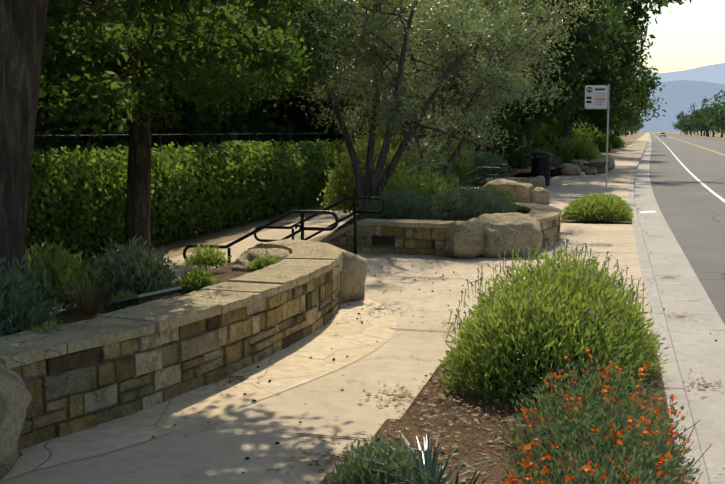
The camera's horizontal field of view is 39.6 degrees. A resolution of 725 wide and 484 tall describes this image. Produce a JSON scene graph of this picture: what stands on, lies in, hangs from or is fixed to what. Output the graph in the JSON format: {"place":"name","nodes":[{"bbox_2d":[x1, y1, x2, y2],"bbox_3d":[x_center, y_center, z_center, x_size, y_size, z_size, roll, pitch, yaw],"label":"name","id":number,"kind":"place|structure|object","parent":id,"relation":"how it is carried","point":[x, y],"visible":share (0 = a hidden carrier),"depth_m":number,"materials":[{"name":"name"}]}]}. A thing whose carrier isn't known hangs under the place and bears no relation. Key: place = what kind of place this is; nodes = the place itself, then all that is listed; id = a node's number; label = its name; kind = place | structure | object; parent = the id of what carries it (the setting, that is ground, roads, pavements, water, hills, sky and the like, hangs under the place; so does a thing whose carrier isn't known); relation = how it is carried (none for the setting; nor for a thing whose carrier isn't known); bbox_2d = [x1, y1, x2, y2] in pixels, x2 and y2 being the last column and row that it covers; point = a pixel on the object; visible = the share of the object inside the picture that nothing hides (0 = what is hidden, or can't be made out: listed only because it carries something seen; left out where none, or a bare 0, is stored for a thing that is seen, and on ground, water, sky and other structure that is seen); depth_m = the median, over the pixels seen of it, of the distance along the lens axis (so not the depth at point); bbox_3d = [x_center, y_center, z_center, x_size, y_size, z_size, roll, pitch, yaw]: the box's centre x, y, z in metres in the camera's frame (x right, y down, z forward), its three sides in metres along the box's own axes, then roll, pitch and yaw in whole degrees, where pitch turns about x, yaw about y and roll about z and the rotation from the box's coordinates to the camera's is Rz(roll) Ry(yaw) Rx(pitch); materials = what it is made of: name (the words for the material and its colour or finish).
{"place":"outdoors","nodes":[
{"label":"outdoors","id":0,"kind":"place"},
{"bbox_2d":[33,262,251,371],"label":"planter soil","id":1,"kind":"structure","parent":0,"point":[224,272],"depth_m":8.54,"materials":[{"name":"soil"}]},
{"bbox_2d":[0,253,75,336],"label":"planter shrub","id":2,"kind":"object","parent":1,"relation":"on","point":[17,310],"visible":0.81,"depth_m":6.94,"materials":[{"name":"green plant"}]},
{"bbox_2d":[24,320,72,333],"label":"plant","id":3,"kind":"object","parent":1,"relation":"on","point":[52,324],"visible":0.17,"depth_m":6.41,"materials":[{"name":"green plant"}]},
{"bbox_2d":[24,239,107,311],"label":"planter shrub","id":4,"kind":"object","parent":1,"relation":"on","point":[56,269],"visible":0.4,"depth_m":8.17,"materials":[{"name":"green plant"}]},
{"bbox_2d":[46,268,138,314],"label":"ornamental grass","id":5,"kind":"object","parent":1,"relation":"on","point":[87,306],"depth_m":7.78,"materials":[{"name":"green plant"}]},
{"bbox_2d":[103,289,142,311],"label":"plant","id":6,"kind":"object","parent":1,"relation":"on","point":[122,304],"visible":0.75,"depth_m":7.75,"materials":[{"name":"green plant"}]},
{"bbox_2d":[84,235,179,301],"bbox_3d":[-2.038,0.224,8.757,0.952,0.573,1.059,2,6,14],"label":"planter shrub","id":7,"kind":"object","parent":1,"relation":"on","point":[146,276],"visible":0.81,"depth_m":8.61,"materials":[{"name":"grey plant"}]},
{"bbox_2d":[109,286,180,303],"bbox_3d":[-1.683,0.410,7.821,0.300,0.021,0.500,-13,-1,30],"label":"pipe","id":8,"kind":"object","parent":1,"relation":"on","point":[145,294],"visible":1,"depth_m":7.65,"materials":[{"name":"grey"}]},
{"bbox_2d":[174,265,219,291],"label":"shrub","id":9,"kind":"object","parent":1,"relation":"on","point":[195,280],"visible":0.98,"depth_m":8.77,"materials":[{"name":"green plant"}]},
{"bbox_2d":[183,240,231,267],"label":"shrub","id":10,"kind":"object","parent":1,"relation":"on","point":[202,256],"visible":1,"depth_m":10.34,"materials":[{"name":"green plant"}]},
{"bbox_2d":[231,248,289,271],"bbox_3d":[-0.985,0.277,10.716,0.844,0.400,0.654,2,6,14],"label":"boulder","id":11,"kind":"object","parent":1,"relation":"on","point":[245,258],"visible":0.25,"depth_m":10.62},
{"bbox_2d":[247,249,279,271],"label":"shrub","id":12,"kind":"object","parent":1,"relation":"on","point":[258,263],"visible":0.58,"depth_m":9.89,"materials":[{"name":"green plant"}]},
{"bbox_2d":[0,0,312,288],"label":"tree","id":13,"kind":"object","parent":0,"point":[85,105],"depth_m":11.38,"materials":[{"name":"plant"}]},
{"bbox_2d":[0,133,651,483],"bbox_3d":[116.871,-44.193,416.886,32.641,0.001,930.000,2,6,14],"label":"pavement","id":14,"kind":"structure","parent":0,"point":[221,447],"depth_m":7.00,"materials":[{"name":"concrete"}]},
{"bbox_2d":[0,352,31,481],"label":"boulder","id":15,"kind":"object","parent":14,"relation":"on","point":[15,397],"visible":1,"depth_m":5.35,"materials":[{"name":"stone"}]},
{"bbox_2d":[0,298,396,480],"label":"paving band","id":16,"kind":"object","parent":14,"relation":"on","point":[295,365],"visible":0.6,"depth_m":7.12,"materials":[{"name":"concrete"}]},
{"bbox_2d":[341,249,367,302],"bbox_3d":[-0.209,0.363,10.933,0.496,0.580,0.551,-4,7,-30],"label":"corner boulder","id":17,"kind":"object","parent":16,"relation":"on","point":[354,270],"visible":0.4,"depth_m":10.73,"materials":[{"name":"stone"}]},
{"bbox_2d":[213,421,377,481],"bbox_3d":[-0.187,1.194,5.675,0.983,0.019,1.360,2,6,14],"label":"litter clump","id":18,"kind":"object","parent":14,"relation":"on","point":[305,453],"visible":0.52,"depth_m":5.63,"materials":[{"name":"brown plant"}]},
{"bbox_2d":[359,364,423,412],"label":"litter clump","id":19,"kind":"object","parent":14,"relation":"on","point":[395,397],"visible":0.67,"depth_m":6.92,"materials":[{"name":"brown plant"}]},
{"bbox_2d":[330,225,479,257],"bbox_3d":[0.029,0.179,15.392,3.696,0.907,0.479,2,7,19],"label":"joint","id":20,"kind":"object","parent":14,"relation":"on","point":[335,239],"visible":0.02,"depth_m":15.14,"materials":[{"name":"brown"}]},
{"bbox_2d":[248,218,478,249],"bbox_3d":[0.032,-0.072,15.371,3.689,0.552,0.593,2,7,19],"label":"wall cap","id":21,"kind":"object","parent":20,"relation":"on","point":[409,223],"visible":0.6,"depth_m":15.02,"materials":[{"name":"stone"}]},
{"bbox_2d":[318,225,477,257],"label":"stone wall","id":22,"kind":"structure","parent":20,"relation":"attached to","point":[439,246],"depth_m":14.96,"materials":[{"name":"stone"}]},
{"bbox_2d":[372,235,394,245],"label":"stone block","id":23,"kind":"structure","parent":22,"relation":"attached to","point":[383,240],"depth_m":15.03,"materials":[{"name":"grey"}]},
{"bbox_2d":[444,217,484,258],"bbox_3d":[1.504,-0.063,14.700,0.671,0.600,0.811,2,6,14],"label":"boulder","id":24,"kind":"object","parent":14,"relation":"on","point":[465,239],"visible":0.88,"depth_m":14.42,"materials":[{"name":"stone"}]},
{"bbox_2d":[228,203,716,459],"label":"fallen leaves","id":25,"kind":"object","parent":14,"relation":"on","point":[276,443],"visible":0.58,"depth_m":8.26,"materials":[{"name":"brown"}]},
{"bbox_2d":[306,331,680,483],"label":"mulch bed","id":26,"kind":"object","parent":14,"relation":"on","point":[469,446],"depth_m":6.08,"materials":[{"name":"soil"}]},
{"bbox_2d":[324,428,441,483],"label":"shrub","id":27,"kind":"object","parent":26,"relation":"on","point":[353,469],"visible":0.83,"depth_m":4.82,"materials":[{"name":"green plant"}]},
{"bbox_2d":[353,431,501,483],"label":"strap plant","id":28,"kind":"object","parent":26,"relation":"on","point":[433,473],"visible":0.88,"depth_m":4.80,"materials":[{"name":"green plant"}]},
{"bbox_2d":[396,458,500,483],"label":"strap plant","id":29,"kind":"object","parent":26,"relation":"on","point":[457,479],"visible":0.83,"depth_m":4.65,"materials":[{"name":"green plant"}]},
{"bbox_2d":[433,273,652,409],"bbox_3d":[1.249,0.673,7.050,1.526,0.921,1.604,2,6,14],"label":"green shrub","id":30,"kind":"object","parent":26,"relation":"on","point":[527,351],"visible":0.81,"depth_m":6.79,"materials":[{"name":"green plant"}]},
{"bbox_2d":[449,246,669,384],"bbox_3d":[1.479,0.543,7.643,1.674,1.071,1.861,2,6,14],"label":"green shrub","id":31,"kind":"object","parent":26,"relation":"on","point":[633,319],"visible":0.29,"depth_m":7.46,"materials":[{"name":"green plant"}]},
{"bbox_2d":[445,237,643,351],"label":"flower stalks","id":32,"kind":"object","parent":31,"relation":"attached to","point":[517,257],"visible":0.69,"depth_m":7.10,"materials":[{"name":"green plant"}]},
{"bbox_2d":[449,235,645,333],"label":"flower spikes","id":33,"kind":"object","parent":32,"relation":"attached to","point":[552,274],"visible":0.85,"depth_m":7.18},
{"bbox_2d":[497,249,660,355],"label":"flower spikes","id":34,"kind":"object","parent":26,"relation":"on","point":[572,264],"visible":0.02,"depth_m":8.12,"materials":[{"name":"green plant"}]},
{"bbox_2d":[468,347,710,483],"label":"fuchsia","id":35,"kind":"object","parent":26,"relation":"on","point":[592,473],"depth_m":5.00,"materials":[{"name":"plant"}]},
{"bbox_2d":[489,393,700,483],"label":"fuchsia shrub","id":36,"kind":"object","parent":26,"relation":"on","point":[581,432],"visible":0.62,"depth_m":4.86,"materials":[{"name":"green plant"}]},
{"bbox_2d":[494,347,696,480],"bbox_3d":[1.270,0.928,5.528,1.128,0.708,1.096,2,6,14],"label":"fuchsia shrub","id":37,"kind":"object","parent":26,"relation":"on","point":[576,391],"visible":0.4,"depth_m":5.48,"materials":[{"name":"green plant"}]},
{"bbox_2d":[519,434,690,483],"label":"fuchsia shrub","id":38,"kind":"object","parent":26,"relation":"on","point":[597,476],"visible":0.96,"depth_m":4.33,"materials":[{"name":"green plant"}]},
{"bbox_2d":[477,212,542,257],"bbox_3d":[2.084,-0.112,14.966,1.120,0.640,0.933,-2,7,-15],"label":"boulder","id":39,"kind":"object","parent":14,"relation":"on","point":[503,231],"visible":0.73,"depth_m":14.60,"materials":[{"name":"stone"}]},
{"bbox_2d":[517,209,549,240],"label":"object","id":40,"kind":"object","parent":14,"relation":"on","point":[523,211],"depth_m":18.16,"materials":[{"name":"grey"}]},
{"bbox_2d":[509,202,561,222],"bbox_3d":[2.790,-0.508,17.113,1.236,0.076,4.026,1,6,6],"label":"wall cap","id":41,"kind":"object","parent":40,"relation":"on","point":[541,213],"visible":0.5,"depth_m":16.94,"materials":[{"name":"stone"}]},
{"bbox_2d":[527,176,545,188],"bbox_3d":[5.193,-1.776,30.672,0.789,0.500,0.654,2,6,14],"label":"boulder","id":42,"kind":"object","parent":14,"relation":"on","point":[537,181],"visible":0.48,"depth_m":30.41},
{"bbox_2d":[530,187,549,204],"bbox_3d":[4.263,-1.103,24.675,0.681,0.480,0.554,-4,8,-34],"label":"boulder","id":43,"kind":"object","parent":14,"relation":"on","point":[539,195],"visible":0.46,"depth_m":24.46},
{"bbox_2d":[530,153,551,186],"bbox_3d":[5.809,-2.357,32.845,0.700,1.120,0.700,2,6,14],"label":"trash can","id":44,"kind":"object","parent":14,"relation":"on","point":[540,166],"visible":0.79,"depth_m":32.58,"materials":[{"name":"black metal"}]},
{"bbox_2d":[398,0,691,151],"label":"street tree","id":45,"kind":"object","parent":14,"relation":"on","point":[604,76],"depth_m":46.32,"materials":[{"name":"plant"}]},
{"bbox_2d":[540,216,560,247],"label":"stone wall","id":46,"kind":"structure","parent":14,"relation":"on","point":[552,233],"depth_m":16.02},
{"bbox_2d":[558,163,581,174],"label":"boulder","id":47,"kind":"object","parent":14,"relation":"on","point":[571,169],"visible":0.98,"depth_m":41.30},
{"bbox_2d":[532,0,652,139],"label":"street tree","id":48,"kind":"object","parent":14,"relation":"on","point":[601,124],"depth_m":72.45,"materials":[{"name":"plant"}]},
{"bbox_2d":[583,162,608,174],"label":"boulder","id":49,"kind":"object","parent":14,"relation":"on","point":[592,169],"visible":0.98,"depth_m":42.00,"materials":[{"name":"beige stone"}]},
{"bbox_2d":[561,218,631,222],"bbox_3d":[4.970,-0.565,21.330,1.395,0.045,3.000,2,6,14],"label":"planting bed","id":50,"kind":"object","parent":14,"relation":"on","point":[568,220],"depth_m":20.07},
{"bbox_2d":[560,193,633,223],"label":"shrub","id":51,"kind":"object","parent":50,"relation":"on","point":[601,207],"visible":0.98,"depth_m":20.26,"materials":[{"name":"green plant"}]},
{"bbox_2d":[585,84,609,191],"bbox_3d":[7.025,-3.109,30.176,0.760,3.200,0.140,2,6,14],"label":"bus stop sign","id":52,"kind":"object","parent":14,"relation":"on","point":[597,96],"visible":1,"depth_m":30.05,"materials":[{"name":"silver metal"}]},
{"bbox_2d":[597,64,656,123],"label":"street tree","id":53,"kind":"object","parent":14,"relation":"on","point":[639,114],"depth_m":134.70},
{"bbox_2d":[32,98,720,271],"bbox_3d":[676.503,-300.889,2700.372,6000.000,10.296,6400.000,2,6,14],"label":"ground","id":54,"kind":"structure","parent":0,"point":[176,247],"depth_m":24.40,"materials":[{"name":"soil"}]},
{"bbox_2d":[42,42,74,69],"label":"tree foliage","id":55,"kind":"object","parent":54,"relation":"on","point":[61,57],"depth_m":18.24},
{"bbox_2d":[34,53,263,169],"bbox_3d":[-6.921,-4.938,28.099,8.928,7.708,8.739,2,6,14],"label":"tree foliage","id":56,"kind":"object","parent":54,"relation":"on","point":[164,139],"depth_m":26.39,"materials":[{"name":"plant"}]},
{"bbox_2d":[28,165,322,262],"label":"hedge wall","id":57,"kind":"structure","parent":54,"relation":"on","point":[152,219],"depth_m":19.45,"materials":[{"name":"green"}]},
{"bbox_2d":[34,132,430,151],"bbox_3d":[1.937,-4.659,46.720,0.032,0.850,88.014,2,6,14],"label":"hedge fence","id":58,"kind":"object","parent":57,"relation":"on","point":[189,134],"visible":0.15,"depth_m":23.02,"materials":[{"name":"grey"}]},
{"bbox_2d":[21,282,333,434],"bbox_3d":[-1.519,0.886,8.579,2.493,0.997,7.560,0,6,0],"label":"joint","id":59,"kind":"object","parent":54,"relation":"on","point":[91,389],"visible":0.02,"depth_m":6.60,"materials":[{"name":"brown"}]},
{"bbox_2d":[0,239,341,367],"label":"wall cap","id":60,"kind":"object","parent":59,"relation":"on","point":[304,261],"visible":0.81,"depth_m":7.13,"materials":[{"name":"stone"}]},
{"bbox_2d":[11,261,341,449],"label":"stone wall","id":61,"kind":"structure","parent":59,"relation":"attached to","point":[311,301],"depth_m":6.77,"materials":[{"name":"stone"}]},
{"bbox_2d":[39,210,357,315],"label":"walk","id":62,"kind":"structure","parent":54,"relation":"on","point":[251,241],"depth_m":21.55,"materials":[{"name":"concrete"}]},
{"bbox_2d":[38,0,364,261],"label":"oak","id":63,"kind":"object","parent":54,"relation":"on","point":[196,84],"depth_m":16.62,"materials":[{"name":"plant"}]},
{"bbox_2d":[26,137,411,264],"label":"ivy hedge","id":64,"kind":"object","parent":54,"relation":"on","point":[296,167],"visible":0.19,"depth_m":21.25,"materials":[{"name":"green plant"}]},
{"bbox_2d":[210,0,362,147],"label":"tree foliage","id":65,"kind":"object","parent":54,"relation":"on","point":[274,94],"depth_m":33.38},
{"bbox_2d":[32,0,557,159],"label":"treeline understory","id":66,"kind":"object","parent":54,"relation":"on","point":[241,128],"visible":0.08,"depth_m":28.53,"materials":[{"name":"green plant"}]},
{"bbox_2d":[216,1,388,149],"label":"tree foliage","id":67,"kind":"object","parent":54,"relation":"on","point":[305,125],"depth_m":38.16,"materials":[{"name":"plant"}]},
{"bbox_2d":[352,0,623,153],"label":"street tree","id":68,"kind":"object","parent":54,"relation":"on","point":[582,50],"depth_m":35.34,"materials":[{"name":"plant"}]},
{"bbox_2d":[672,133,724,139],"bbox_3d":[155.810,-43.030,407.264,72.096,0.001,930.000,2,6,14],"label":"verge","id":69,"kind":"structure","parent":54,"relation":"on","point":[717,136],"depth_m":416.96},
{"bbox_2d":[699,94,724,137],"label":"tree","id":70,"kind":"object","parent":69,"relation":"on","point":[714,127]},
{"bbox_2d":[699,96,724,136],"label":"tree","id":71,"kind":"object","parent":69,"relation":"on","point":[703,104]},
{"bbox_2d":[705,90,724,124],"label":"tree","id":72,"kind":"object","parent":69,"relation":"on","point":[711,112],"depth_m":239.44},
{"bbox_2d":[691,108,720,136],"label":"tree","id":73,"kind":"object","parent":54,"relation":"on","point":[697,121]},
{"label":"low landing","id":74,"kind":"object","parent":54,"relation":"on","visible":0},
{"bbox_2d":[456,167,501,186],"bbox_3d":[2.675,-1.305,26.540,2.002,1.351,0.086,2,6,14],"label":"handrail","id":75,"kind":"object","parent":74,"relation":"on","point":[484,173],"visible":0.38,"depth_m":26.35,"materials":[{"name":"black metal"}]},
{"bbox_2d":[459,164,509,186],"bbox_3d":[3.182,-1.528,28.566,2.002,1.351,0.086,2,6,14],"label":"handrail","id":76,"kind":"object","parent":74,"relation":"on","point":[494,165],"visible":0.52,"depth_m":28.39,"materials":[{"name":"black metal"}]},
{"label":"low landing","id":77,"kind":"object","parent":54,"relation":"on","visible":0},
{"bbox_2d":[183,210,338,267],"bbox_3d":[-1.251,0.276,12.219,2.002,1.351,0.086,2,6,14],"label":"handrail","id":78,"kind":"object","parent":77,"relation":"on","point":[302,228],"visible":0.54,"depth_m":12.05,"materials":[{"name":"black metal"}]},
{"bbox_2d":[254,197,385,254],"bbox_3d":[-0.640,0.007,14.659,2.002,1.351,0.086,2,6,14],"label":"handrail","id":79,"kind":"object","parent":77,"relation":"on","point":[355,212],"visible":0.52,"depth_m":14.51,"materials":[{"name":"black metal"}]},
{"bbox_2d":[322,159,586,239],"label":"walkway","id":80,"kind":"structure","parent":0,"point":[513,171],"depth_m":35.48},
{"bbox_2d":[317,132,409,213],"bbox_3d":[0.208,-1.501,21.600,2.222,1.758,2.661,2,6,14],"label":"planter shrub","id":81,"kind":"object","parent":80,"relation":"on","point":[342,186],"visible":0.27,"depth_m":21.14,"materials":[{"name":"green plant"}]},
{"bbox_2d":[339,118,417,211],"bbox_3d":[0.594,-2.011,24.546,2.514,2.478,3.667,2,6,14],"label":"planter shrub","id":82,"kind":"object","parent":80,"relation":"on","point":[391,142],"visible":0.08,"depth_m":24.14,"materials":[{"name":"green plant"}]},
{"bbox_2d":[245,0,556,217],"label":"olive","id":83,"kind":"object","parent":80,"relation":"on","point":[386,33],"depth_m":17.54,"materials":[{"name":"plant"}]},
{"bbox_2d":[361,186,449,220],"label":"planter shrub","id":84,"kind":"object","parent":80,"relation":"on","point":[399,205],"visible":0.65,"depth_m":15.94,"materials":[{"name":"green plant"}]},
{"bbox_2d":[378,166,454,202],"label":"planter shrub","id":85,"kind":"object","parent":80,"relation":"on","point":[425,189],"visible":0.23,"depth_m":17.55,"materials":[{"name":"green plant"}]},
{"bbox_2d":[307,0,536,158],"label":"olive","id":86,"kind":"object","parent":80,"relation":"on","point":[357,117],"depth_m":23.15,"materials":[{"name":"plant"}]},
{"bbox_2d":[391,148,458,186],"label":"planter shrub","id":87,"kind":"object","parent":80,"relation":"on","point":[452,177],"visible":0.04,"depth_m":21.64,"materials":[{"name":"green plant"}]},
{"bbox_2d":[417,174,467,194],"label":"planter shrub","id":88,"kind":"object","parent":80,"relation":"on","point":[448,181],"depth_m":18.06,"materials":[{"name":"green plant"}]},
{"bbox_2d":[419,128,479,186],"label":"planter shrub","id":89,"kind":"object","parent":80,"relation":"on","point":[461,166],"visible":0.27,"depth_m":30.44,"materials":[{"name":"green plant"}]},
{"bbox_2d":[331,0,605,179],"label":"olive","id":90,"kind":"object","parent":80,"relation":"on","point":[513,44],"depth_m":20.18,"materials":[{"name":"plant"}]},
{"bbox_2d":[425,182,519,220],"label":"planter shrub","id":91,"kind":"object","parent":80,"relation":"on","point":[460,214],"visible":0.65,"depth_m":16.36,"materials":[{"name":"green plant"}]},
{"bbox_2d":[464,150,512,178],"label":"planter shrub","id":92,"kind":"object","parent":80,"relation":"on","point":[488,158],"visible":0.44,"depth_m":31.54,"materials":[{"name":"green plant"}]},
{"bbox_2d":[458,113,535,177],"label":"shrub","id":93,"kind":"object","parent":80,"relation":"on","point":[514,154],"visible":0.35,"depth_m":40.32,"materials":[{"name":"green plant"}]},
{"bbox_2d":[478,184,522,212],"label":"planter shrub","id":94,"kind":"object","parent":80,"relation":"on","point":[512,201],"visible":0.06,"depth_m":17.84,"materials":[{"name":"green plant"}]},
{"bbox_2d":[483,179,533,202],"bbox_3d":[3.578,-1.215,24.771,1.246,0.680,0.870,2,6,14],"label":"boulder","id":95,"kind":"object","parent":80,"relation":"on","point":[521,192],"visible":0.46,"depth_m":24.37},
{"bbox_2d":[511,118,549,150],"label":"shrub","id":96,"kind":"object","parent":80,"relation":"on","point":[537,140],"visible":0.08,"depth_m":53.69,"materials":[{"name":"green plant"}]},
{"bbox_2d":[514,119,558,147],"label":"shrub","id":97,"kind":"object","parent":80,"relation":"on","point":[546,136],"visible":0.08,"depth_m":59.02,"materials":[{"name":"green plant"}]},
{"bbox_2d":[516,148,561,171],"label":"shrub","id":98,"kind":"object","parent":80,"relation":"on","point":[555,161],"visible":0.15,"depth_m":41.66,"materials":[{"name":"green plant"}]},
{"bbox_2d":[541,119,568,139],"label":"shrub","id":99,"kind":"object","parent":80,"relation":"on","point":[559,131],"visible":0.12,"depth_m":72.51,"materials":[{"name":"green plant"}]},
{"bbox_2d":[488,0,626,125],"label":"street tree","id":100,"kind":"object","parent":80,"relation":"on","point":[578,103],"depth_m":60.22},
{"bbox_2d":[545,143,575,162],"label":"shrub","id":101,"kind":"object","parent":80,"relation":"on","point":[565,155],"visible":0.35,"depth_m":46.84,"materials":[{"name":"green plant"}]},
{"bbox_2d":[558,135,603,160],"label":"shrub","id":102,"kind":"object","parent":80,"relation":"on","point":[582,151],"visible":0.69,"depth_m":53.33,"materials":[{"name":"green plant"}]},
{"bbox_2d":[572,122,601,139],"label":"shrub","id":103,"kind":"object","parent":80,"relation":"on","point":[587,134],"visible":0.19,"depth_m":90.55,"materials":[{"name":"green plant"}]},
{"bbox_2d":[591,138,611,152],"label":"shrub","id":104,"kind":"object","parent":80,"relation":"on","point":[602,144],"visible":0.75,"depth_m":79.93,"materials":[{"name":"green plant"}]},
{"bbox_2d":[553,9,664,132],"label":"street tree","id":105,"kind":"object","parent":80,"relation":"on","point":[651,85],"depth_m":86.15,"materials":[{"name":"plant"}]},
{"bbox_2d":[555,20,666,127],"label":"street tree","id":106,"kind":"object","parent":80,"relation":"on","point":[640,104],"depth_m":100.56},
{"bbox_2d":[605,0,724,72],"label":"sky","id":107,"kind":"structure","parent":0,"point":[690,36],"materials":[{"name":"white"}]},
{"bbox_2d":[612,80,724,131],"bbox_3d":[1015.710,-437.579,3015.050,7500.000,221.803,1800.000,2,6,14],"label":"mountain","id":108,"kind":"structure","parent":0,"point":[678,96],"depth_m":2912.80,"materials":[{"name":"blue"}]},
{"bbox_2d":[633,63,724,83],"bbox_3d":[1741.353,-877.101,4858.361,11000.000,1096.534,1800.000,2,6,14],"label":"mountain","id":109,"kind":"structure","parent":0,"point":[714,73],"depth_m":5488.12,"materials":[{"name":"blue"}]},
{"bbox_2d":[649,133,724,324],"bbox_3d":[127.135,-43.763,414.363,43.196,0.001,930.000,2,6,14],"label":"road","id":110,"kind":"structure","parent":0,"point":[692,208],"depth_m":29.08,"materials":[{"name":"asphalt"}]},
{"bbox_2d":[629,135,710,483],"bbox_3d":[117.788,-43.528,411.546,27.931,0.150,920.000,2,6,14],"label":"kerb","id":111,"kind":"structure","parent":110,"relation":"on","point":[673,378],"depth_m":8.10,"materials":[{"name":"concrete"}]},
{"bbox_2d":[634,133,724,483],"bbox_3d":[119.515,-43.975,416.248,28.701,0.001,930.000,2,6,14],"label":"gutter","id":112,"kind":"object","parent":110,"relation":"on","point":[696,354],"visible":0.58,"depth_m":10.24,"materials":[{"name":"concrete"}]},
{"bbox_2d":[652,133,724,202],"bbox_3d":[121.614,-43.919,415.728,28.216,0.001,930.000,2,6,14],"label":"road line","id":113,"kind":"object","parent":110,"relation":"on","point":[708,188],"visible":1,"depth_m":40.10,"materials":[{"name":"white"}]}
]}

